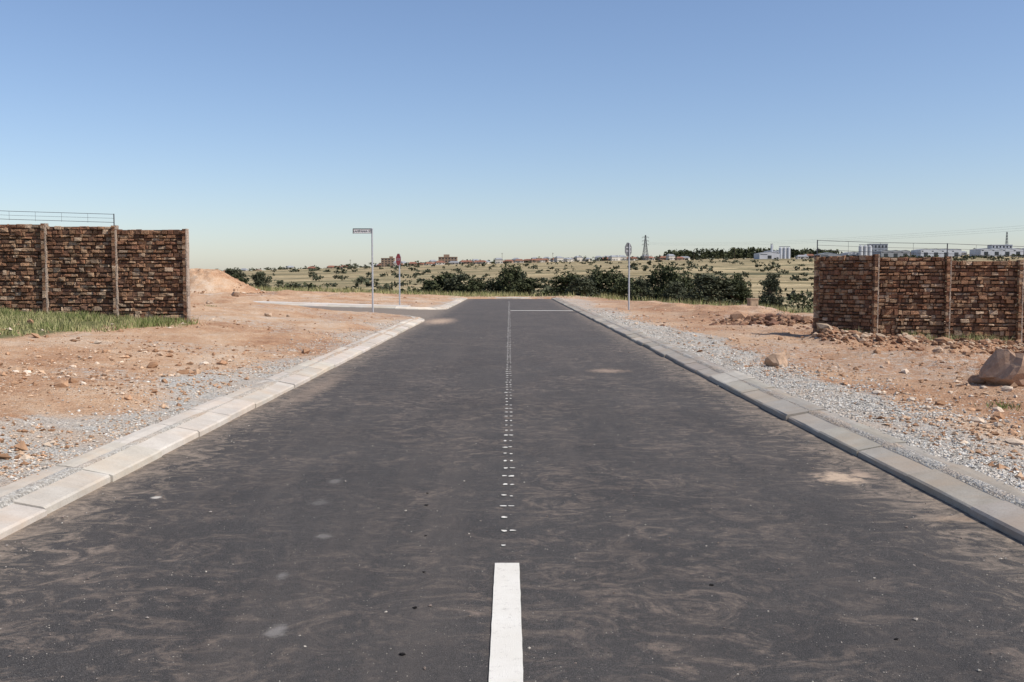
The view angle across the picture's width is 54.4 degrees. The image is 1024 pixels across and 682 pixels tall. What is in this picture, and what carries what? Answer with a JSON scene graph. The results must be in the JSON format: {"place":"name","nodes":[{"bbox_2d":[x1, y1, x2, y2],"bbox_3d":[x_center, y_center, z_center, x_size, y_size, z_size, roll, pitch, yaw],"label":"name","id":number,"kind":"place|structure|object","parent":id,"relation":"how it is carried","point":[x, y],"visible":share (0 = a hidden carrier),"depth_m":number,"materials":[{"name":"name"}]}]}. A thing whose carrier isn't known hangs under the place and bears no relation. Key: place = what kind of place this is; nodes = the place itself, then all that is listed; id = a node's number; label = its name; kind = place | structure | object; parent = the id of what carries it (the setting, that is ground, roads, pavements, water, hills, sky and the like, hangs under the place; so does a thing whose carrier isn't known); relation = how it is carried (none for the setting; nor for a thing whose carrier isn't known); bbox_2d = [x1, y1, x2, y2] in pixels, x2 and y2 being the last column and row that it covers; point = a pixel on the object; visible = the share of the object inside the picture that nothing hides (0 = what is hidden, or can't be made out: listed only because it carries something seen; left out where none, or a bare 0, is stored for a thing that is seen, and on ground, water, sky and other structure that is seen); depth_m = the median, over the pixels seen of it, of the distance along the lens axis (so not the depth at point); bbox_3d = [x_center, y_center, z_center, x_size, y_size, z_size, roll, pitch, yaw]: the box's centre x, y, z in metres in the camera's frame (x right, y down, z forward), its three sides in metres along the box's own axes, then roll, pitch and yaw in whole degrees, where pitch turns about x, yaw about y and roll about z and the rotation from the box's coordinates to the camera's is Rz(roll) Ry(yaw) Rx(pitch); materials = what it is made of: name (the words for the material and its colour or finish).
{"place":"outdoors","nodes":[
{"label":"outdoors","id":0,"kind":"place"},
{"bbox_2d":[0,299,1023,681],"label":"asphalt road","id":1,"kind":"structure","parent":0,"point":[570,369],"depth_m":5.42,"materials":[{"name":"grey asphalt"}]},
{"bbox_2d":[489,563,522,681],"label":"painted centre line","id":2,"kind":"object","parent":1,"relation":"on","point":[506,659],"visible":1,"depth_m":4.10,"materials":[{"name":"paint"}]},
{"bbox_2d":[500,304,514,545],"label":"painted line dots","id":3,"kind":"object","parent":1,"relation":"on","point":[509,440],"visible":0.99,"depth_m":8.44,"materials":[{"name":"white paint"}]},
{"bbox_2d":[0,370,1022,681],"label":"loose grit","id":4,"kind":"object","parent":1,"relation":"on","point":[512,558],"visible":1,"depth_m":4.70,"materials":[{"name":"stone"}]},
{"bbox_2d":[0,331,1023,681],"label":"loose grit","id":5,"kind":"object","parent":1,"relation":"on","point":[486,531],"visible":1,"depth_m":5.52,"materials":[{"name":"stone"}]},
{"bbox_2d":[399,493,898,655],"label":"tar lumps","id":6,"kind":"object","parent":1,"relation":"on","point":[403,653],"visible":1,"depth_m":4.36,"materials":[{"name":"asphalt"}]},
{"bbox_2d":[0,255,1023,508],"bbox_3d":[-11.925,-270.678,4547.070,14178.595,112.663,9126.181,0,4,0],"label":"ground","id":7,"kind":"structure","parent":0,"point":[244,333],"depth_m":15.76,"materials":[{"name":"beige soil"}]},
{"bbox_2d":[0,223,190,321],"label":"stone textured wall","id":8,"kind":"structure","parent":7,"relation":"on","point":[111,270],"depth_m":21.29,"materials":[{"name":"brown stone"}]},
{"bbox_2d":[9,211,114,225],"bbox_3d":[-13.741,-2.640,21.259,10.491,0.865,0.024,0,4,0],"label":"electric fence","id":9,"kind":"object","parent":8,"relation":"on","point":[113,222],"visible":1,"depth_m":21.27,"materials":[{"name":"metal"}]},
{"bbox_2d":[0,307,200,335],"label":"grass patch","id":10,"kind":"object","parent":7,"relation":"on","point":[46,317],"visible":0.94,"depth_m":19.66,"materials":[{"name":"green plant"}]},
{"bbox_2d":[0,320,399,480],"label":"gravel","id":11,"kind":"structure","parent":7,"relation":"on","point":[47,463],"depth_m":9.19,"materials":[{"name":"grey gravel"}]},
{"bbox_2d":[0,315,423,539],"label":"concrete kerb","id":12,"kind":"structure","parent":7,"relation":"on","point":[26,510],"depth_m":8.14,"materials":[{"name":"grey concrete"}]},
{"bbox_2d":[190,268,260,293],"bbox_3d":[-18.557,-3.637,59.842,7.000,1.480,5.200,0,4,0],"label":"dirt mound","id":13,"kind":"object","parent":7,"relation":"on","point":[211,280],"visible":0.66,"depth_m":58.56,"materials":[{"name":"brown soil"}]},
{"bbox_2d":[185,278,266,293],"bbox_3d":[-18.573,-3.297,59.854,7.978,1.020,5.958,0,4,0],"label":"rubble","id":14,"kind":"object","parent":7,"relation":"on","point":[262,291],"visible":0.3,"depth_m":58.71,"materials":[{"name":"stone"}]},
{"bbox_2d":[224,268,245,282],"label":"shrub","id":15,"kind":"object","parent":7,"relation":"on","point":[230,271],"visible":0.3,"depth_m":75.59,"materials":[{"name":"green plant"}]},
{"bbox_2d":[231,291,240,296],"bbox_3d":[-13.428,-2.274,48.455,0.392,0.285,0.528,-3,5,-38],"label":"boulder","id":16,"kind":"object","parent":7,"relation":"on","point":[235,294],"visible":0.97,"depth_m":48.28,"materials":[{"name":"stone"}]},
{"bbox_2d":[231,274,247,283],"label":"shrub","id":17,"kind":"object","parent":7,"relation":"on","point":[238,277],"visible":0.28,"depth_m":73.77,"materials":[{"name":"green plant"}]},
{"bbox_2d":[247,271,274,289],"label":"shrub","id":18,"kind":"object","parent":7,"relation":"on","point":[258,278],"visible":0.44,"depth_m":84.39,"materials":[{"name":"green plant"}]},
{"bbox_2d":[254,301,410,306],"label":"footway","id":19,"kind":"structure","parent":7,"relation":"on","point":[330,303],"depth_m":44.68,"materials":[{"name":"concrete"}]},
{"bbox_2d":[353,228,373,311],"bbox_3d":[-5.212,-2.265,34.913,0.710,3.376,0.069,0,4,0],"label":"street name sign","id":20,"kind":"object","parent":7,"relation":"on","point":[362,230],"visible":0.99,"depth_m":34.81,"materials":[{"name":"metal"}]},
{"bbox_2d":[270,297,467,309],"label":"concrete kerb","id":21,"kind":"structure","parent":7,"relation":"on","point":[449,305],"depth_m":43.80,"materials":[{"name":"grey concrete"}]},
{"bbox_2d":[381,256,394,266],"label":"apartment building","id":22,"kind":"structure","parent":7,"relation":"on","point":[390,260],"depth_m":1389.38,"materials":[{"name":"concrete"}]},
{"bbox_2d":[396,254,400,304],"bbox_3d":[-5.148,-2.592,45.509,0.099,2.797,0.554,-2,4,-30],"label":"stop sign","id":23,"kind":"object","parent":7,"relation":"on","point":[398,259],"visible":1,"depth_m":45.47,"materials":[{"name":"metal"}]},
{"bbox_2d":[417,272,454,294],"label":"tree","id":24,"kind":"object","parent":7,"relation":"on","point":[434,285],"visible":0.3,"depth_m":97.14,"materials":[{"name":"green plant"}]},
{"bbox_2d":[435,261,444,264],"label":"house","id":25,"kind":"structure","parent":7,"relation":"on","point":[439,262],"depth_m":1342.83,"materials":[{"name":"paint"}]},
{"bbox_2d":[438,254,457,263],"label":"apartment building","id":26,"kind":"structure","parent":7,"relation":"on","point":[446,258],"depth_m":1389.37,"materials":[{"name":"brick"}]},
{"bbox_2d":[443,274,469,293],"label":"tree","id":27,"kind":"object","parent":7,"relation":"on","point":[454,282],"visible":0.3,"depth_m":91.19,"materials":[{"name":"green plant"}]},
{"bbox_2d":[456,276,488,294],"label":"bush","id":28,"kind":"object","parent":7,"relation":"on","point":[473,285],"visible":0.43,"depth_m":89.46,"materials":[{"name":"green plant"}]},
{"bbox_2d":[480,277,499,293],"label":"tree","id":29,"kind":"object","parent":7,"relation":"on","point":[490,288],"visible":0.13,"depth_m":94.33,"materials":[{"name":"green plant"}]},
{"bbox_2d":[494,258,502,263],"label":"house","id":30,"kind":"structure","parent":7,"relation":"on","point":[498,260],"depth_m":1347.97,"materials":[{"name":"paint"}]},
{"bbox_2d":[488,297,528,298],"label":"concrete kerb","id":31,"kind":"structure","parent":7,"relation":"on","point":[510,297],"depth_m":67.11,"materials":[{"name":"grey concrete"}]},
{"bbox_2d":[489,263,530,294],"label":"tree","id":32,"kind":"object","parent":7,"relation":"on","point":[513,275],"visible":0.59,"depth_m":89.44,"materials":[{"name":"green plant"}]},
{"bbox_2d":[0,293,1023,480],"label":"soil clods","id":33,"kind":"object","parent":7,"relation":"on","point":[20,448],"visible":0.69,"depth_m":11.42,"materials":[{"name":"soil"}]},
{"bbox_2d":[5,294,1023,444],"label":"rubble","id":34,"kind":"object","parent":7,"relation":"on","point":[996,417],"visible":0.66,"depth_m":11.38,"materials":[{"name":"stone"}]},
{"bbox_2d":[515,259,523,262],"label":"house","id":35,"kind":"structure","parent":7,"relation":"on","point":[519,260],"depth_m":1397.45,"materials":[{"name":"paint"}]},
{"bbox_2d":[507,272,534,294],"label":"tree","id":36,"kind":"object","parent":7,"relation":"on","point":[523,276],"visible":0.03,"depth_m":93.28,"materials":[{"name":"green plant"}]},
{"bbox_2d":[509,277,548,295],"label":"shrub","id":37,"kind":"object","parent":7,"relation":"on","point":[524,286],"visible":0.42,"depth_m":87.23,"materials":[{"name":"green plant"}]},
{"bbox_2d":[529,259,538,262],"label":"house","id":38,"kind":"structure","parent":7,"relation":"on","point":[531,260],"depth_m":1353.39,"materials":[{"name":"brick"}]},
{"bbox_2d":[279,280,813,309],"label":"shrub thicket","id":39,"kind":"object","parent":7,"relation":"on","point":[808,304],"visible":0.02,"depth_m":123.42,"materials":[{"name":"green plant"}]},
{"bbox_2d":[554,256,562,261],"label":"house","id":40,"kind":"structure","parent":7,"relation":"on","point":[557,258],"depth_m":1371.87,"materials":[{"name":"paint"}]},
{"bbox_2d":[244,268,875,299],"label":"distant bushes","id":41,"kind":"object","parent":7,"relation":"on","point":[386,286],"visible":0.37,"depth_m":364.44,"materials":[{"name":"green plant"}]},
{"bbox_2d":[538,271,583,295],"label":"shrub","id":42,"kind":"object","parent":7,"relation":"on","point":[560,284],"visible":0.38,"depth_m":84.60,"materials":[{"name":"green plant"}]},
{"bbox_2d":[112,304,1023,435],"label":"weed tufts","id":43,"kind":"object","parent":7,"relation":"on","point":[1004,406],"visible":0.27,"depth_m":10.27,"materials":[{"name":"green plant"}]},
{"bbox_2d":[563,258,573,261],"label":"house","id":44,"kind":"structure","parent":7,"relation":"on","point":[568,259],"depth_m":1385.44,"materials":[{"name":"paint"}]},
{"bbox_2d":[574,256,582,260],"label":"house","id":45,"kind":"structure","parent":7,"relation":"on","point":[579,258],"depth_m":1411.51,"materials":[{"name":"paint"}]},
{"bbox_2d":[562,276,604,296],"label":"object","id":46,"kind":"object","parent":7,"relation":"on","point":[584,287],"visible":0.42,"depth_m":81.44,"materials":[{"name":"green plant"}]},
{"bbox_2d":[218,248,974,270],"bbox_3d":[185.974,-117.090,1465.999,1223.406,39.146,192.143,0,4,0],"label":"distant tree line","id":47,"kind":"object","parent":7,"relation":"on","point":[640,258],"visible":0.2,"depth_m":1435.60,"materials":[{"name":"green plant"}]},
{"bbox_2d":[250,284,945,317],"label":"veld grass","id":48,"kind":"structure","parent":7,"relation":"on","point":[499,294],"depth_m":68.68,"materials":[{"name":"green plant"}]},
{"bbox_2d":[588,267,626,296],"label":"tree","id":49,"kind":"object","parent":7,"relation":"on","point":[606,280],"visible":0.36,"depth_m":89.36,"materials":[{"name":"green plant"}]},
{"bbox_2d":[608,255,617,260],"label":"house","id":50,"kind":"structure","parent":7,"relation":"on","point":[613,257],"depth_m":1358.79,"materials":[{"name":"paint"}]},
{"bbox_2d":[221,255,1022,273],"bbox_3d":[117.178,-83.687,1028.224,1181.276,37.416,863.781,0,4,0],"label":"distant bushes","id":51,"kind":"object","parent":7,"relation":"on","point":[632,265],"visible":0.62,"depth_m":824.31,"materials":[{"name":"green plant"}]},
{"bbox_2d":[606,276,645,300],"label":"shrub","id":52,"kind":"object","parent":7,"relation":"on","point":[621,286],"visible":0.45,"depth_m":85.29,"materials":[{"name":"green plant"}]},
{"bbox_2d":[625,243,631,309],"bbox_3d":[4.687,-2.393,39.947,0.099,3.097,0.554,3,4,35],"label":"stop sign","id":53,"kind":"object","parent":7,"relation":"on","point":[628,249],"visible":1,"depth_m":39.90,"materials":[{"name":"metal"}]},
{"bbox_2d":[630,277,653,300],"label":"tree","id":54,"kind":"object","parent":7,"relation":"on","point":[639,278],"visible":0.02,"depth_m":94.77,"materials":[{"name":"green plant"}]},
{"bbox_2d":[630,279,654,300],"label":"tree","id":55,"kind":"object","parent":7,"relation":"on","point":[641,283],"visible":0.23,"depth_m":87.68,"materials":[{"name":"green plant"}]},
{"bbox_2d":[641,235,648,259],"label":"electricity pylon","id":56,"kind":"object","parent":7,"relation":"on","point":[645,245],"visible":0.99,"depth_m":1294.62,"materials":[{"name":"grey metal"}]},
{"bbox_2d":[732,226,1020,244],"bbox_3d":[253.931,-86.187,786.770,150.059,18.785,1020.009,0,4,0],"label":"overhead power line","id":57,"kind":"object","parent":56,"relation":"attached to","point":[895,238],"visible":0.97,"depth_m":692.47,"materials":[{"name":"metal"}]},
{"bbox_2d":[646,262,680,301],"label":"tree","id":58,"kind":"object","parent":7,"relation":"on","point":[660,280],"visible":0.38,"depth_m":89.72,"materials":[{"name":"green plant"}]},
{"bbox_2d":[666,254,674,259],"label":"house","id":59,"kind":"structure","parent":7,"relation":"on","point":[670,256],"depth_m":1398.50,"materials":[{"name":"paint"}]},
{"bbox_2d":[658,276,691,302],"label":"tree","id":60,"kind":"object","parent":7,"relation":"on","point":[686,282],"visible":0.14,"depth_m":82.55,"materials":[{"name":"green plant"}]},
{"bbox_2d":[661,281,694,303],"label":"shrub","id":61,"kind":"object","parent":7,"relation":"on","point":[676,287],"visible":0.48,"depth_m":71.57,"materials":[{"name":"green plant"}]},
{"bbox_2d":[679,270,701,300],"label":"tree","id":62,"kind":"object","parent":7,"relation":"on","point":[692,286],"visible":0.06,"depth_m":99.41,"materials":[{"name":"green plant"}]},
{"bbox_2d":[678,274,739,304],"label":"shrub","id":63,"kind":"object","parent":7,"relation":"on","point":[708,286],"visible":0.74,"depth_m":67.15,"materials":[{"name":"green plant"}]},
{"bbox_2d":[717,278,754,304],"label":"shrub","id":64,"kind":"object","parent":7,"relation":"on","point":[743,292],"visible":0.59,"depth_m":68.53,"materials":[{"name":"green plant"}]},
{"bbox_2d":[660,311,812,328],"bbox_3d":[8.684,-0.504,30.130,8.614,0.742,7.469,1,4,14],"label":"spoil heap","id":65,"kind":"object","parent":7,"relation":"on","point":[739,318],"visible":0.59,"depth_m":29.65,"materials":[{"name":"stone"}]},
{"bbox_2d":[731,272,750,303],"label":"tree","id":66,"kind":"object","parent":7,"relation":"on","point":[738,278],"visible":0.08,"depth_m":121.31,"materials":[{"name":"green plant"}]},
{"bbox_2d":[661,247,838,258],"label":"distant tree line","id":67,"kind":"object","parent":7,"relation":"on","point":[738,252],"visible":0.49,"depth_m":1483.48,"materials":[{"name":"green plant"}]},
{"bbox_2d":[746,298,758,306],"bbox_3d":[10.882,-1.560,45.021,0.450,0.760,0.350,-1,4,-17],"label":"utility box","id":68,"kind":"object","parent":7,"relation":"on","point":[752,301],"visible":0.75,"depth_m":44.87,"materials":[{"name":"beige"}]},
{"bbox_2d":[754,251,779,258],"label":"factory building","id":69,"kind":"structure","parent":7,"relation":"on","point":[767,255],"depth_m":1281.53,"materials":[{"name":"white glass"}]},
{"bbox_2d":[758,272,785,309],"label":"tree","id":70,"kind":"object","parent":7,"relation":"on","point":[772,282],"visible":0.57,"depth_m":109.56,"materials":[{"name":"green plant"}]},
{"bbox_2d":[764,351,787,366],"bbox_3d":[4.049,0.300,15.272,0.338,0.307,0.254,2,4,27],"label":"boulder","id":71,"kind":"object","parent":7,"relation":"on","point":[775,359],"visible":0.84,"depth_m":15.19,"materials":[{"name":"stone"}]},
{"bbox_2d":[779,246,790,258],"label":"grain silo","id":72,"kind":"object","parent":7,"relation":"on","point":[785,252],"visible":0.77,"depth_m":1304.45,"materials":[{"name":"silver metal"}]},
{"bbox_2d":[551,297,1023,542],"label":"concrete kerb","id":73,"kind":"structure","parent":7,"relation":"on","point":[1004,516],"depth_m":8.17,"materials":[{"name":"grey concrete"}]},
{"bbox_2d":[795,255,808,258],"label":"house","id":74,"kind":"structure","parent":7,"relation":"on","point":[803,256],"depth_m":1257.55,"materials":[{"name":"paint"}]},
{"bbox_2d":[815,252,840,255],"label":"factory building","id":75,"kind":"structure","parent":7,"relation":"on","point":[829,254],"depth_m":1224.74,"materials":[{"name":"grey metal"}]},
{"bbox_2d":[841,252,858,255],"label":"factory building","id":76,"kind":"structure","parent":7,"relation":"on","point":[851,253],"depth_m":1241.77,"materials":[{"name":"white glass"}]},
{"bbox_2d":[858,244,871,255],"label":"grain silo","id":77,"kind":"object","parent":7,"relation":"on","point":[865,248],"visible":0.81,"depth_m":1234.48,"materials":[{"name":"silver metal"}]},
{"bbox_2d":[867,244,887,250],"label":"office building","id":78,"kind":"structure","parent":7,"relation":"on","point":[875,247],"depth_m":1265.15,"materials":[{"name":"grey concrete"}]},
{"bbox_2d":[872,250,909,257],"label":"factory building","id":79,"kind":"structure","parent":7,"relation":"on","point":[905,252],"depth_m":1231.90,"materials":[{"name":"white glass"}]},
{"bbox_2d":[805,323,1023,353],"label":"spoil heap","id":80,"kind":"object","parent":7,"relation":"on","point":[826,329],"visible":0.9,"depth_m":19.95,"materials":[{"name":"stone"}]},
{"bbox_2d":[819,328,1013,344],"bbox_3d":[10.711,0.072,20.777,8.740,0.873,1.303,0,4,5],"label":"grass patch","id":81,"kind":"object","parent":7,"relation":"on","point":[971,336],"visible":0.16,"depth_m":20.88,"materials":[{"name":"green plant"}]},
{"bbox_2d":[813,254,1023,342],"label":"stone textured wall","id":82,"kind":"structure","parent":7,"relation":"on","point":[984,298],"depth_m":21.46,"materials":[{"name":"brown stone"}]},
{"bbox_2d":[817,240,1023,261],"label":"electric fence","id":83,"kind":"object","parent":82,"relation":"on","point":[913,246],"visible":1,"depth_m":21.56,"materials":[{"name":"metal"}]},
{"bbox_2d":[846,254,1023,257],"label":"distant tree line","id":84,"kind":"object","parent":7,"relation":"on","point":[981,256],"visible":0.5,"depth_m":1155.75,"materials":[{"name":"green plant"}]},
{"bbox_2d":[911,249,961,256],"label":"factory building","id":85,"kind":"structure","parent":7,"relation":"on","point":[924,252],"depth_m":1221.98,"materials":[{"name":"white glass"}]},
{"bbox_2d":[932,347,942,351],"bbox_3d":[7.265,0.144,16.962,0.188,0.096,0.156,-1,4,-15],"label":"boulder","id":86,"kind":"object","parent":7,"relation":"on","point":[938,349],"visible":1,"depth_m":16.91,"materials":[{"name":"stone"}]},
{"bbox_2d":[967,375,985,383],"bbox_3d":[5.785,0.470,12.313,0.195,0.129,0.287,-7,8,-62],"label":"boulder","id":87,"kind":"object","parent":7,"relation":"on","point":[975,379],"visible":0.71,"depth_m":12.29,"materials":[{"name":"stone"}]},
{"bbox_2d":[969,248,1023,255],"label":"factory building","id":88,"kind":"structure","parent":7,"relation":"on","point":[988,251],"depth_m":1212.15,"materials":[{"name":"white glass"}]},
{"bbox_2d":[987,245,1012,247],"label":"office building","id":89,"kind":"structure","parent":7,"relation":"on","point":[1004,246],"depth_m":1252.59,"materials":[{"name":"white glass"}]},
{"bbox_2d":[979,348,1023,386],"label":"boulder","id":90,"kind":"object","parent":7,"relation":"on","point":[1000,366],"visible":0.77,"depth_m":11.94,"materials":[{"name":"stone"}]},
{"bbox_2d":[0,0,1023,270],"label":"sky","id":91,"kind":"structure","parent":0,"point":[269,132],"materials":[{"name":"blue"}]},
{"bbox_2d":[511,310,572,310],"bbox_3d":[1.287,-1.321,43.207,2.700,0.003,0.400,0,4,0],"label":"painted stop line","id":92,"kind":"object","parent":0,"point":[541,310],"visible":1,"depth_m":43.28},
{"bbox_2d":[587,307,1023,492],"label":"gravel","id":93,"kind":"structure","parent":0,"point":[1003,474],"depth_m":10.28,"materials":[{"name":"grey gravel"}]}
]}

